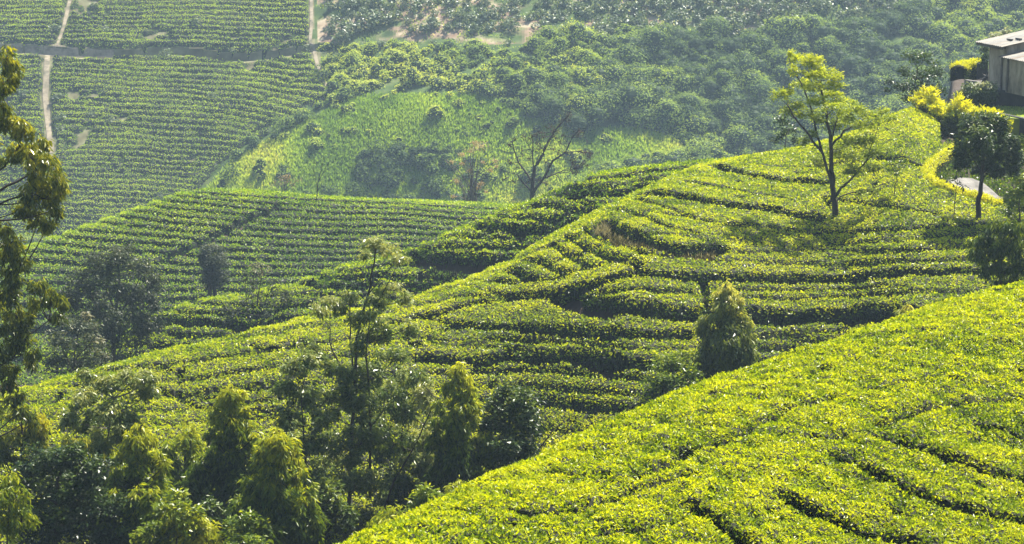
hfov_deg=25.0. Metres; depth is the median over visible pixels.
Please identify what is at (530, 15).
shrub
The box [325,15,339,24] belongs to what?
shrub
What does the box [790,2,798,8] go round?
shrub
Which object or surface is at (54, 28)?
shrub
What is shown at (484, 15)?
shrub
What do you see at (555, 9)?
shrub
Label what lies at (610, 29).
shrub
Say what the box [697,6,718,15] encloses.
shrub
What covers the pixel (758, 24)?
shrub
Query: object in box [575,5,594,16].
shrub
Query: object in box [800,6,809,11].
shrub
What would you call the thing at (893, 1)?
shrub
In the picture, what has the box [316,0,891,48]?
dry grass
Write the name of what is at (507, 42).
shrub
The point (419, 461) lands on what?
valley tree
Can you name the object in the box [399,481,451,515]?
bush
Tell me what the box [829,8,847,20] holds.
shrub
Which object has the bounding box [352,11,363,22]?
shrub
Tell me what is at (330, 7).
shrub
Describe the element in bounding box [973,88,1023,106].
terrace wall
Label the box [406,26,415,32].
shrub
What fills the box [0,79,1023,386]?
hillside
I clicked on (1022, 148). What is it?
bush
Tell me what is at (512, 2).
shrub
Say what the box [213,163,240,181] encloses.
shrub
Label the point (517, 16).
shrub
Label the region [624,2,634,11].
shrub
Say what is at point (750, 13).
shrub
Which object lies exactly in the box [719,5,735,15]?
shrub
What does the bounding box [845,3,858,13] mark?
shrub
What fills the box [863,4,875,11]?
shrub
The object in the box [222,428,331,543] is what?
cone tree
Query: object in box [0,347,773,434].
tea hedge
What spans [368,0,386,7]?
shrub
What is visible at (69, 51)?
field road
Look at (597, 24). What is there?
shrub
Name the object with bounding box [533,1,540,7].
shrub
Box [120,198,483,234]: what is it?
tea hedge
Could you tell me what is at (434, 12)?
shrub
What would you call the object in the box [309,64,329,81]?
shrub
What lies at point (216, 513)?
valley tree
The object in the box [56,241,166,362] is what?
grey tree
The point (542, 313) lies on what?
tea hedge
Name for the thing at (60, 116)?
shrub
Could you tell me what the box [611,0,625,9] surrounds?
shrub
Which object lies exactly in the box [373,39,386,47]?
shrub
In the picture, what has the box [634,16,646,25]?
shrub
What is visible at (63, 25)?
field path
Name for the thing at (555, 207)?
tea hedge
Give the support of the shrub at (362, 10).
on the slope
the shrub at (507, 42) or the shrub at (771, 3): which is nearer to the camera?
the shrub at (507, 42)
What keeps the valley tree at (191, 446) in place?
on the hillside at (604, 315)
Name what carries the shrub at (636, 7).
on the slope
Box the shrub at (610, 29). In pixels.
[604,26,614,33]
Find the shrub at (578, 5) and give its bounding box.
[574,2,587,10]
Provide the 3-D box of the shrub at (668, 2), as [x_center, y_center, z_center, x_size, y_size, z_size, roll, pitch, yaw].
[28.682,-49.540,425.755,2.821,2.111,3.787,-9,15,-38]
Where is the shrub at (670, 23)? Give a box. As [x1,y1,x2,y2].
[663,21,682,29]
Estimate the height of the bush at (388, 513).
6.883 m
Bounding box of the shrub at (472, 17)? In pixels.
[462,10,478,22]
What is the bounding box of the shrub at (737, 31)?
[732,28,742,35]
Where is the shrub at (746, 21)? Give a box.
[740,17,751,26]
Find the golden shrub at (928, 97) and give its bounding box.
[907,83,950,128]
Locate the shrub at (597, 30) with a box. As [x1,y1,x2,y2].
[589,25,607,37]
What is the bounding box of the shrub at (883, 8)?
[873,0,893,11]
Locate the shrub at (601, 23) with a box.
[590,21,605,28]
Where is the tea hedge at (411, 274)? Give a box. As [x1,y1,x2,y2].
[298,249,512,290]
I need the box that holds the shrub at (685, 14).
[676,8,688,20]
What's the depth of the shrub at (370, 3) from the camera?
432.79 m
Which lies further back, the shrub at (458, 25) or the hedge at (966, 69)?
the shrub at (458, 25)
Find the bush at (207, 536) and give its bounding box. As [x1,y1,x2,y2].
[172,513,227,543]
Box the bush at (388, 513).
[366,499,407,528]
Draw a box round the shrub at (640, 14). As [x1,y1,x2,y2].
[636,10,649,19]
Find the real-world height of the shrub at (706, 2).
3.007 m
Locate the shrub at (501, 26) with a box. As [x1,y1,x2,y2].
[497,20,511,29]
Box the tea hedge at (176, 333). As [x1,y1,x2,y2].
[38,315,275,382]
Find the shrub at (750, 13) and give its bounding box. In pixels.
[743,11,758,19]
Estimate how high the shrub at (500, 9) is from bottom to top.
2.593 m
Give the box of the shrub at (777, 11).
[772,8,789,16]
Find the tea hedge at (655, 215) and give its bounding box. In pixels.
[594,187,1023,255]
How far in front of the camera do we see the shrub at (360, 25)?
426.18 m
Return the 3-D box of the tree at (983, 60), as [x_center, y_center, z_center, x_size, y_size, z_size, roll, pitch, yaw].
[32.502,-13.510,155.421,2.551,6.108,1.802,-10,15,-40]
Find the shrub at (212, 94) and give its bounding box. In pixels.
[206,91,218,97]
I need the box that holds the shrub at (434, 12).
[429,9,439,16]
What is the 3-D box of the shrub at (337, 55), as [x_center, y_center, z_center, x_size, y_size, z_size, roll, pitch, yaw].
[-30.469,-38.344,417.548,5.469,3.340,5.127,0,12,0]
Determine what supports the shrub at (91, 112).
on the slope
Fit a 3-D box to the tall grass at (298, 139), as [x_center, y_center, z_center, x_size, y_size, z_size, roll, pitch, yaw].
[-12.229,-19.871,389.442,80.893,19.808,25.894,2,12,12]
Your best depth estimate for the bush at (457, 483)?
88.71 m
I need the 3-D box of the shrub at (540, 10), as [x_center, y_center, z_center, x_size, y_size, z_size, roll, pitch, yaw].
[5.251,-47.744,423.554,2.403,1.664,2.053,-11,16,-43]
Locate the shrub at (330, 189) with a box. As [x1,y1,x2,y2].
[319,184,339,195]
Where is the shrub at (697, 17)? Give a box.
[691,14,702,21]
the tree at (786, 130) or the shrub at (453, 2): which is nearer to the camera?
the tree at (786, 130)
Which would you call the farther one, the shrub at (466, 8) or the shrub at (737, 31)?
the shrub at (466, 8)
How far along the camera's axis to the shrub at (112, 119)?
411.77 m
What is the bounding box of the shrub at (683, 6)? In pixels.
[678,1,694,12]
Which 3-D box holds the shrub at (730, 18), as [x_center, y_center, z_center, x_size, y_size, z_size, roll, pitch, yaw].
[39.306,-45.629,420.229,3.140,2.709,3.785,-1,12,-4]
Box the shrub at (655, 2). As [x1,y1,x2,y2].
[649,0,663,7]
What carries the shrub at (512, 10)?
on the slope
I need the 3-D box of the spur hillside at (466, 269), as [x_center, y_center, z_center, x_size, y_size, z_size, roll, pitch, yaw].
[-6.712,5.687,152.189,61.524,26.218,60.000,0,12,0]
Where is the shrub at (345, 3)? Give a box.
[337,0,356,14]
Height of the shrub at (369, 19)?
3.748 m
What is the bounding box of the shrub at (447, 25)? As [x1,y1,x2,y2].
[440,22,453,30]
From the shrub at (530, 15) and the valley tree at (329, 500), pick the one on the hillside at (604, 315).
the valley tree at (329, 500)
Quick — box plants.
[936,138,1023,204]
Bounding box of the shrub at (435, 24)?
[427,17,441,28]
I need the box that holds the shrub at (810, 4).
[806,0,826,13]
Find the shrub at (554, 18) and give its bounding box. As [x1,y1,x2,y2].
[548,14,562,21]
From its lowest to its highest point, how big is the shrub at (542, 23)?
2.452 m
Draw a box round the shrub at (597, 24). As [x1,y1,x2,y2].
[587,22,602,30]
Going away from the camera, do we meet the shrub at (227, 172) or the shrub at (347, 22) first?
the shrub at (227, 172)
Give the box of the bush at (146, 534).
[128,519,175,543]
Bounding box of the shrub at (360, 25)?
[349,18,369,32]
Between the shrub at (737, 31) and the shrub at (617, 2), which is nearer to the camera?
the shrub at (737, 31)
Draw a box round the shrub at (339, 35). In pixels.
[331,29,350,42]
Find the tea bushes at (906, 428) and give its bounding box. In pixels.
[332,280,1023,543]
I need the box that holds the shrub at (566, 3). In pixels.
[559,0,571,6]
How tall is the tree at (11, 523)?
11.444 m
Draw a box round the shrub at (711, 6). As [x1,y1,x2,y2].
[701,2,717,12]
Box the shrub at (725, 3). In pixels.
[720,0,731,5]
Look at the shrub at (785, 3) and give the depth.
422.82 m
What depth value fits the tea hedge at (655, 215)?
122.35 m
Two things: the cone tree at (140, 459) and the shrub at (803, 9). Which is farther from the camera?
the shrub at (803, 9)
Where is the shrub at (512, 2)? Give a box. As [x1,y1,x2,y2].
[507,0,521,6]
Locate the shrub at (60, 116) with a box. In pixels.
[51,113,67,119]
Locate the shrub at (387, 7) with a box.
[380,1,397,12]
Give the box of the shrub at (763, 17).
[759,13,769,20]
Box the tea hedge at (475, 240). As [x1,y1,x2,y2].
[403,220,574,266]
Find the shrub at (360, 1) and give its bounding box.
[354,0,367,6]
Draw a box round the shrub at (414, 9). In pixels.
[406,0,422,15]
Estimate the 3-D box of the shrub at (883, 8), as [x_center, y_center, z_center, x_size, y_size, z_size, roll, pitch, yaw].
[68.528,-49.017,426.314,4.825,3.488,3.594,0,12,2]
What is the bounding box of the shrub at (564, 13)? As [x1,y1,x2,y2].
[559,10,569,16]
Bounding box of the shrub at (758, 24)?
[751,22,764,27]
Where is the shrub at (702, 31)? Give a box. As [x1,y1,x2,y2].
[695,24,707,35]
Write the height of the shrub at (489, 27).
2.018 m
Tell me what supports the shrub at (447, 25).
on the slope
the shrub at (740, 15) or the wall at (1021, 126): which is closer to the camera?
the wall at (1021, 126)
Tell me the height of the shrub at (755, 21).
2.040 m
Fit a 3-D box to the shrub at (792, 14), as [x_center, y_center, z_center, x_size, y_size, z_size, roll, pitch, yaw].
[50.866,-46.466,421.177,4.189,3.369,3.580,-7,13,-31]
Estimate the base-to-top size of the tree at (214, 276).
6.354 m
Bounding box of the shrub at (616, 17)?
[606,14,622,22]
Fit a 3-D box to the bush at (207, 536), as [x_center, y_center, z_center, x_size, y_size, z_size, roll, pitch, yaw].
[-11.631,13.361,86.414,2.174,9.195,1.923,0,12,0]
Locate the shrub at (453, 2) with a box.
[442,0,459,7]
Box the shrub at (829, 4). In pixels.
[819,0,836,13]
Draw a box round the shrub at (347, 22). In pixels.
[336,18,353,29]
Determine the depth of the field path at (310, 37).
428.48 m
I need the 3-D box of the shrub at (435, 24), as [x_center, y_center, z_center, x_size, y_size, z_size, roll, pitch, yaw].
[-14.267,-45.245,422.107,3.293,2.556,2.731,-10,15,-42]
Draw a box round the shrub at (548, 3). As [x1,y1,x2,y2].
[540,0,555,7]
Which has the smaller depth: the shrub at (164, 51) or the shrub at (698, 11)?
the shrub at (698, 11)
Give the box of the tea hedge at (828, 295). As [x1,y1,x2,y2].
[290,263,1023,325]
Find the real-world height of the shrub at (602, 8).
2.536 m
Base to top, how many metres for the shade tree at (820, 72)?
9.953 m
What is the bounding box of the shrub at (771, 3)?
[762,0,776,8]
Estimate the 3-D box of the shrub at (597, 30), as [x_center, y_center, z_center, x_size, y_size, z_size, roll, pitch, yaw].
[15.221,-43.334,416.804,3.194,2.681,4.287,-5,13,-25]
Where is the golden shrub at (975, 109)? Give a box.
[960,104,1013,135]
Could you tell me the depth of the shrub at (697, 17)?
421.41 m
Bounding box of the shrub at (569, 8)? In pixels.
[565,5,572,11]
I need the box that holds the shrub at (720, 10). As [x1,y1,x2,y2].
[716,6,732,14]
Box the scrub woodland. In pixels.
[215,0,1023,202]
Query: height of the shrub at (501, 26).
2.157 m
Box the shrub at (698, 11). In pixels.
[693,9,703,15]
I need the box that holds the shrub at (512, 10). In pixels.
[509,6,521,13]
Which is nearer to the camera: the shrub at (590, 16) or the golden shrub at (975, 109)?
the golden shrub at (975, 109)
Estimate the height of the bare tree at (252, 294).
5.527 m
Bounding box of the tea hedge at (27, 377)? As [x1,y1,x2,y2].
[0,325,125,384]
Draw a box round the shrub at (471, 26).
[467,22,482,32]
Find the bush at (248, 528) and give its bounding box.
[218,506,273,543]
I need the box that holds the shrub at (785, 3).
[775,0,792,11]
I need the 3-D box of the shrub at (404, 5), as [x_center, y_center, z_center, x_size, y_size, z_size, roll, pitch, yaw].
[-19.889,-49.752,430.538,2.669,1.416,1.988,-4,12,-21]
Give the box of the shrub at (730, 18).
[723,15,736,24]
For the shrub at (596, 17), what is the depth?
421.69 m
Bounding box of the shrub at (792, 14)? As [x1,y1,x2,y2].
[782,8,801,19]
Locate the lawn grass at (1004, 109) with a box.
[926,102,1023,116]
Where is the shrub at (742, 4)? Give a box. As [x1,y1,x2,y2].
[732,0,751,10]
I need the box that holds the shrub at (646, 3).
[638,0,653,8]
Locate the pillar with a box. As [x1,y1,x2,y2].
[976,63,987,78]
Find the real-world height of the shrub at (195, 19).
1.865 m
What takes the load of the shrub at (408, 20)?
on the slope
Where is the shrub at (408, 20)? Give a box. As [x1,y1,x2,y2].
[402,15,412,23]
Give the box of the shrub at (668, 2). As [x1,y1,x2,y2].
[663,0,678,7]
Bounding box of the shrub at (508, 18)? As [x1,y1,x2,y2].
[499,16,511,25]
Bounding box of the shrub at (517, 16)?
[511,14,522,21]
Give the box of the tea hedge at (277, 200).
[163,187,517,220]
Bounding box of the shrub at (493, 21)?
[489,19,498,25]
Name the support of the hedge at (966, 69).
on the terrace
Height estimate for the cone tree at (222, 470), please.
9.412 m
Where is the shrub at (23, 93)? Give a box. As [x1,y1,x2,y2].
[18,89,30,96]
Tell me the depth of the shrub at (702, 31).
417.54 m
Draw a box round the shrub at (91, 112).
[86,110,98,116]
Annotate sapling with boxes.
[313,161,329,201]
[876,158,906,195]
[945,170,968,215]
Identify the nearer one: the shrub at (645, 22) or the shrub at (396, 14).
the shrub at (645, 22)
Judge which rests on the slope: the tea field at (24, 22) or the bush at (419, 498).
the tea field at (24, 22)
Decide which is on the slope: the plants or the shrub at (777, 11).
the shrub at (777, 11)
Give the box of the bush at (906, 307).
[893,304,913,315]
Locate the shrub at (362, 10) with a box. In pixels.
[358,6,370,15]
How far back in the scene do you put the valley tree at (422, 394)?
97.98 m
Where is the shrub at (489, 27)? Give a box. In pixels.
[480,22,498,31]
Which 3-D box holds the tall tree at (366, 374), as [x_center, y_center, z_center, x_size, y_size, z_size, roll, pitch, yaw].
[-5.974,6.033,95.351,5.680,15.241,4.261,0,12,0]
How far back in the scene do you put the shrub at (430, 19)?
422.45 m
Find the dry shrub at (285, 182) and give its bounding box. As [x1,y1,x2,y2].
[269,172,302,191]
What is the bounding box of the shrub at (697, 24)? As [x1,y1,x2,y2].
[691,19,703,30]
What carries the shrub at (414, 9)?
on the slope
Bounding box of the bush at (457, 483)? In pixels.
[443,475,469,493]
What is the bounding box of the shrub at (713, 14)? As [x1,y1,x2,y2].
[703,12,722,19]
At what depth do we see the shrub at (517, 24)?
418.09 m
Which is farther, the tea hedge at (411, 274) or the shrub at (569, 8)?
the shrub at (569, 8)
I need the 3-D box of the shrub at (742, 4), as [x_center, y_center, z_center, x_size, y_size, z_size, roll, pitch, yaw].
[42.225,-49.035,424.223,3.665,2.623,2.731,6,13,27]
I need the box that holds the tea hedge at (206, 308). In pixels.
[151,278,429,328]
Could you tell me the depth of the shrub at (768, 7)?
422.55 m
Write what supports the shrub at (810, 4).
on the slope
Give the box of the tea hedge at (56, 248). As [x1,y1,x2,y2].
[21,233,397,275]
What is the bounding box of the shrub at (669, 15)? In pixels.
[663,10,684,24]
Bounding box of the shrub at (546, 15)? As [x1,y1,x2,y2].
[537,10,552,20]
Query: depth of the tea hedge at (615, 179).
146.46 m
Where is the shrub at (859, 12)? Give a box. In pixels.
[851,8,867,18]
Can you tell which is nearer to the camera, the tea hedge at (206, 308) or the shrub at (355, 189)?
the tea hedge at (206, 308)
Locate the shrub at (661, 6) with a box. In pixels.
[649,0,669,11]
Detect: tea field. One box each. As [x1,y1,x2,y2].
[0,0,66,46]
[0,53,56,251]
[49,44,328,236]
[55,0,309,54]
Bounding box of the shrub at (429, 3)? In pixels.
[421,0,436,8]
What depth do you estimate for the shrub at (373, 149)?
387.59 m
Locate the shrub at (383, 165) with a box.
[373,147,418,174]
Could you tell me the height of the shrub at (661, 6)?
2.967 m
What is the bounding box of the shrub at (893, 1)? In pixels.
[882,0,897,6]
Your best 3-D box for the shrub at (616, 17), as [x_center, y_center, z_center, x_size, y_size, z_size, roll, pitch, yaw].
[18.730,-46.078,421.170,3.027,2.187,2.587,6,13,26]
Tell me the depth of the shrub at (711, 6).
422.72 m
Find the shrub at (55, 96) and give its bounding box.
[50,93,64,99]
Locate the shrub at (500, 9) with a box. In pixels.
[491,4,507,16]
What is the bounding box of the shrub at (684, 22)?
[676,18,689,26]
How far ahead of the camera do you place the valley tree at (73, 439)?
96.24 m
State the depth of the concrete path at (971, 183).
126.75 m
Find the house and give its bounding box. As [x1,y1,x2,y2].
[975,30,1023,95]
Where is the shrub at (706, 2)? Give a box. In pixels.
[695,0,713,6]
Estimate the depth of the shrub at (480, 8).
425.09 m
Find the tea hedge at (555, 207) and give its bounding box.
[474,180,655,234]
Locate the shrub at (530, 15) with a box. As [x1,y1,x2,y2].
[523,12,532,20]
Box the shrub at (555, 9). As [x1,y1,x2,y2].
[551,7,559,13]
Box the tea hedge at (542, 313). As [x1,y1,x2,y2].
[283,289,922,340]
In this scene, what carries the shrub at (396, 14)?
on the slope
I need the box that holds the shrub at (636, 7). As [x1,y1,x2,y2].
[627,1,643,12]
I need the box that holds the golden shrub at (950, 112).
[938,90,975,140]
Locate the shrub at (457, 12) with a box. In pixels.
[454,9,467,21]
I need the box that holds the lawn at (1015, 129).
[929,105,1023,140]
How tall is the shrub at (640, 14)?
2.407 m
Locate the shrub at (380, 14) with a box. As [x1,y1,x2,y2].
[372,11,390,24]
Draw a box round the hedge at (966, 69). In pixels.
[948,57,980,81]
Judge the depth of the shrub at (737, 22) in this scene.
418.13 m
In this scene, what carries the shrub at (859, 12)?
on the slope
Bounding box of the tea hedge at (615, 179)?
[551,156,729,196]
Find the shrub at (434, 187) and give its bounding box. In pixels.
[420,174,448,192]
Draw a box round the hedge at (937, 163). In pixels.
[921,140,1002,204]
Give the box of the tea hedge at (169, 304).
[0,292,206,331]
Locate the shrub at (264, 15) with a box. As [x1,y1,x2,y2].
[259,13,270,19]
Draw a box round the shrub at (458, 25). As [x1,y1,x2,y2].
[451,22,466,28]
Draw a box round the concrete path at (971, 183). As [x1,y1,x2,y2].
[950,177,999,200]
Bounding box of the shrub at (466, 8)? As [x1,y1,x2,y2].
[461,5,471,10]
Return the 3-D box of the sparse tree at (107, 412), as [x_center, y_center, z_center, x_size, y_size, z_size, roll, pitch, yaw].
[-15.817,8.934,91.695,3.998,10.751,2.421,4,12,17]
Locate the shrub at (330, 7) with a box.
[325,1,338,9]
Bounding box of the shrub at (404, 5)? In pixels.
[399,1,410,8]
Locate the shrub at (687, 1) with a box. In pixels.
[679,0,695,6]
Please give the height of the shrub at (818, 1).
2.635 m
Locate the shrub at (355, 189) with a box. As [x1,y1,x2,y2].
[343,179,372,196]
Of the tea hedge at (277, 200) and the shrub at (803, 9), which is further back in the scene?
the shrub at (803, 9)
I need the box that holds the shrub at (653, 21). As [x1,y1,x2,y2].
[648,20,661,27]
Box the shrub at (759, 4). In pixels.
[746,0,764,12]
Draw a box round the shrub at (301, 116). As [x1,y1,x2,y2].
[294,105,319,121]
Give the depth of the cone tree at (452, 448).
92.86 m
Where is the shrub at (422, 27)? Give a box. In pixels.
[414,22,430,34]
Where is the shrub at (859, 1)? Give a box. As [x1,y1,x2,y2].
[852,0,869,4]
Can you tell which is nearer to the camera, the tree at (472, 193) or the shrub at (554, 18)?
the tree at (472, 193)
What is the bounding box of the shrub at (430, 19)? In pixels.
[426,15,439,25]
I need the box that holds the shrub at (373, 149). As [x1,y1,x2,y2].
[359,135,398,161]
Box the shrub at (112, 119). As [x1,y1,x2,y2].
[105,117,117,122]
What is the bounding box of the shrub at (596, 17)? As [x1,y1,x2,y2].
[592,13,603,21]
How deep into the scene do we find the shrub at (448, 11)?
424.93 m
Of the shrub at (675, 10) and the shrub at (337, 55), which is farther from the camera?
the shrub at (675, 10)
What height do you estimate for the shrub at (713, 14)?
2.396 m
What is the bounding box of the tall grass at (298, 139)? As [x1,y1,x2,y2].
[203,90,684,203]
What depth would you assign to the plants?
129.07 m
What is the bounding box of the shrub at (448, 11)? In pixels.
[444,8,453,15]
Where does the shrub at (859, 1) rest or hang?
on the slope
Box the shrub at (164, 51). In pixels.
[159,48,173,56]
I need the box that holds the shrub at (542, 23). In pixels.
[530,18,553,28]
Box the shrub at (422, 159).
[410,151,433,165]
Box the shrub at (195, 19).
[186,17,202,23]
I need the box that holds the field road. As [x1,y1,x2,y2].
[0,42,113,56]
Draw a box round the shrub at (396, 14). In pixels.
[389,10,402,19]
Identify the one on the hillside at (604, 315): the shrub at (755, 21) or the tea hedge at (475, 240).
the tea hedge at (475, 240)
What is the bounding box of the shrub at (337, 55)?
[331,52,347,63]
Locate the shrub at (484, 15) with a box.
[475,11,491,22]
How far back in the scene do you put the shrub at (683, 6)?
424.02 m
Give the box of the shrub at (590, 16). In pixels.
[584,12,593,19]
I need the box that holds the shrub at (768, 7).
[760,3,776,15]
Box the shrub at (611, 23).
[603,19,618,28]
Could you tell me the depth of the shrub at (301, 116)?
399.59 m
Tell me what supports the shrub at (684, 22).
on the slope
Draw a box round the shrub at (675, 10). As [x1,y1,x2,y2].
[670,8,682,16]
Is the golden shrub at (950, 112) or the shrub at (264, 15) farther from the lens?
the shrub at (264, 15)
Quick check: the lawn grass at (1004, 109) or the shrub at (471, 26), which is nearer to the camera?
the lawn grass at (1004, 109)
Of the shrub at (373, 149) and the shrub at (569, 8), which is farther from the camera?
the shrub at (569, 8)
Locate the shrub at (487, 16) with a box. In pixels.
[480,12,497,20]
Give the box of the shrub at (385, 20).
[378,18,392,25]
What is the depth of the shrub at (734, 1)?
424.46 m
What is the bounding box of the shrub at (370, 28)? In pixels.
[366,25,377,30]
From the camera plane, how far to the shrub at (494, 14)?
422.06 m
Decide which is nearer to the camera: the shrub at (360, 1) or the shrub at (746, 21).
the shrub at (746, 21)
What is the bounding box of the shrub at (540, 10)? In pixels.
[534,8,543,14]
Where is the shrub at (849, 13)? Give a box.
[846,8,862,17]
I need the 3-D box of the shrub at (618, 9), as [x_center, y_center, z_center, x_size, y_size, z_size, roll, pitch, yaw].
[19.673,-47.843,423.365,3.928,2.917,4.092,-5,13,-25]
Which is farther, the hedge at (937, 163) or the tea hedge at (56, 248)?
the tea hedge at (56, 248)
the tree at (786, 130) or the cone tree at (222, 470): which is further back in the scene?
the tree at (786, 130)
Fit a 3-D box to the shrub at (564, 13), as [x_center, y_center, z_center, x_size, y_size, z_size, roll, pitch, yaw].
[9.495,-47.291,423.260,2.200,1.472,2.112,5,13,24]
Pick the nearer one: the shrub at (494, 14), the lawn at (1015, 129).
the lawn at (1015, 129)
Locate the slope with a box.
[0,0,1016,245]
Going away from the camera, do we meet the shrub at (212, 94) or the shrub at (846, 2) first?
the shrub at (212, 94)
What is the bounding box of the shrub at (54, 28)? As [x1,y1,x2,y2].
[48,23,60,32]
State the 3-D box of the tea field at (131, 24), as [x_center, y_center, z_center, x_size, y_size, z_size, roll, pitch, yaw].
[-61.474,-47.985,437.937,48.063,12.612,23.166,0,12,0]
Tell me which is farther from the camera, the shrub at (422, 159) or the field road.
the field road
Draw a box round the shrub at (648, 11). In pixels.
[644,9,658,15]
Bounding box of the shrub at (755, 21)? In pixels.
[747,14,761,22]
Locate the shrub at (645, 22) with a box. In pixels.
[637,19,651,28]
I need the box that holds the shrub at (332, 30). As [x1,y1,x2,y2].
[322,24,339,35]
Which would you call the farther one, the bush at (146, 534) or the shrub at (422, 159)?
the shrub at (422, 159)
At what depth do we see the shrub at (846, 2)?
426.56 m
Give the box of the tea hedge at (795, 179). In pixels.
[639,106,1023,232]
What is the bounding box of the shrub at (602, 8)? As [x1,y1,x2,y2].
[591,1,608,13]
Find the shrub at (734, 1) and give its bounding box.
[728,0,737,5]
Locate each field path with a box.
[43,55,53,152]
[53,0,70,54]
[309,0,330,95]
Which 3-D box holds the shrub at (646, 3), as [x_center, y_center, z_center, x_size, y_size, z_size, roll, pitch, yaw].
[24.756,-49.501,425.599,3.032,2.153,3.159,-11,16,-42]
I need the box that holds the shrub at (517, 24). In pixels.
[502,18,520,32]
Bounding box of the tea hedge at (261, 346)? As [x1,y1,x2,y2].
[39,311,836,387]
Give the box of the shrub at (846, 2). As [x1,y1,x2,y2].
[840,0,852,4]
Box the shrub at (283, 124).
[267,113,299,132]
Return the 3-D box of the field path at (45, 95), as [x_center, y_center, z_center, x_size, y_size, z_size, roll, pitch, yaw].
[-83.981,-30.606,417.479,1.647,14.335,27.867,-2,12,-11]
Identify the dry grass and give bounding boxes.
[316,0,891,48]
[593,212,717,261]
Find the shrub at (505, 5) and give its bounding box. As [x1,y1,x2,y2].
[498,2,509,9]
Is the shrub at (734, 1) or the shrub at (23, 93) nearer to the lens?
the shrub at (23, 93)
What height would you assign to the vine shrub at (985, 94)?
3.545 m
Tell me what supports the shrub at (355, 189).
on the slope
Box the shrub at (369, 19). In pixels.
[362,9,380,29]
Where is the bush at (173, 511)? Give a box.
[145,487,208,543]
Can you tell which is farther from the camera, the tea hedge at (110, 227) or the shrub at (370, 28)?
the shrub at (370, 28)
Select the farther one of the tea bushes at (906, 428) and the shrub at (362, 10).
the shrub at (362, 10)
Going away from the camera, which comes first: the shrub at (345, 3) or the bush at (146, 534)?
the bush at (146, 534)
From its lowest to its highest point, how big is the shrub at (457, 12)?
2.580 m
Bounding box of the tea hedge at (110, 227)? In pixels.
[63,213,440,253]
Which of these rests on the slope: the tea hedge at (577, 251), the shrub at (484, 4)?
the shrub at (484, 4)
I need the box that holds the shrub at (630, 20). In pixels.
[619,15,637,24]
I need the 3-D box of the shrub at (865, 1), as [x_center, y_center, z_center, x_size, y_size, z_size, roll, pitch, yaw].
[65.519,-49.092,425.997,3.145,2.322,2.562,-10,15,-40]
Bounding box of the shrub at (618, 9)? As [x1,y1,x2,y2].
[609,3,630,17]
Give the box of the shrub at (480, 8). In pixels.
[477,6,485,11]
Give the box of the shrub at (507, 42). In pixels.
[503,39,512,44]
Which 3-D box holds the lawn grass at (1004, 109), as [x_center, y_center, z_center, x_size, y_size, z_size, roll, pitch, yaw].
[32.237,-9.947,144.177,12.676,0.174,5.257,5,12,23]
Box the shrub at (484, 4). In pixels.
[480,0,491,6]
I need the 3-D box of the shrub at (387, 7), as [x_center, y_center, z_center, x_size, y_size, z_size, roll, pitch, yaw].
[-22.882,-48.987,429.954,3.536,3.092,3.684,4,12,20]
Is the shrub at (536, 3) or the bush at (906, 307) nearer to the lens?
the bush at (906, 307)
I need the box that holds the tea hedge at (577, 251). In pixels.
[413,210,1023,301]
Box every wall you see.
[964,79,981,85]
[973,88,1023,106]
[978,109,1023,136]
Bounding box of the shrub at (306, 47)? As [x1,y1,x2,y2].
[301,44,309,51]
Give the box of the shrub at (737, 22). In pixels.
[728,17,745,31]
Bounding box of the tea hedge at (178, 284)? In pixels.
[0,258,328,300]
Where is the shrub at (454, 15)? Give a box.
[449,12,463,19]
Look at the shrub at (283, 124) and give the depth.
399.31 m
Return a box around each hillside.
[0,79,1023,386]
[7,216,266,338]
[160,195,597,332]
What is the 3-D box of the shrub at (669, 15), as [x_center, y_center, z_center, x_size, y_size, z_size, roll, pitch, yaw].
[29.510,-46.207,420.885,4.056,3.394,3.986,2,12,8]
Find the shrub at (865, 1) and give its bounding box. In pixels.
[860,0,874,10]
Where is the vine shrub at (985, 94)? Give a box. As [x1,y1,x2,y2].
[951,80,999,107]
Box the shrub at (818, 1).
[813,0,825,7]
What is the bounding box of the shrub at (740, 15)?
[733,12,750,25]
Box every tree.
[0,43,72,436]
[0,405,55,538]
[0,439,133,543]
[0,471,41,543]
[41,311,112,373]
[55,366,161,482]
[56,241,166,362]
[58,434,123,504]
[85,421,189,543]
[95,482,163,543]
[159,422,213,509]
[173,381,264,516]
[196,241,233,296]
[196,494,244,543]
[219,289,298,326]
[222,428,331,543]
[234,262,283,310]
[267,350,338,520]
[286,431,342,523]
[295,473,360,543]
[297,235,435,540]
[355,363,446,513]
[386,425,445,513]
[423,361,497,493]
[444,140,497,201]
[475,379,564,469]
[501,109,600,199]
[641,346,702,398]
[691,278,760,381]
[767,48,898,216]
[768,110,798,147]
[883,50,947,107]
[947,109,1023,219]
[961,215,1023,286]
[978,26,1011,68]
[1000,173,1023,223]
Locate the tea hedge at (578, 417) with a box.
[0,394,640,543]
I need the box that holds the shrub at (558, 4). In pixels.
[554,0,566,5]
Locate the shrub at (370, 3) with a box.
[362,0,380,7]
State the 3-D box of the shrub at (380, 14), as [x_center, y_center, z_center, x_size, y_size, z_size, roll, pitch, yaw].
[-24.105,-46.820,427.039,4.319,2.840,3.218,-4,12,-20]
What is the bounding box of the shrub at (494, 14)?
[484,7,500,20]
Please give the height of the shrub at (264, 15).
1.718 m
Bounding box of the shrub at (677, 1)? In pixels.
[671,0,684,5]
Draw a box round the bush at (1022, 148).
[1017,139,1023,166]
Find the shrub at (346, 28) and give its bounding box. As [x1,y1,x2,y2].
[337,21,356,35]

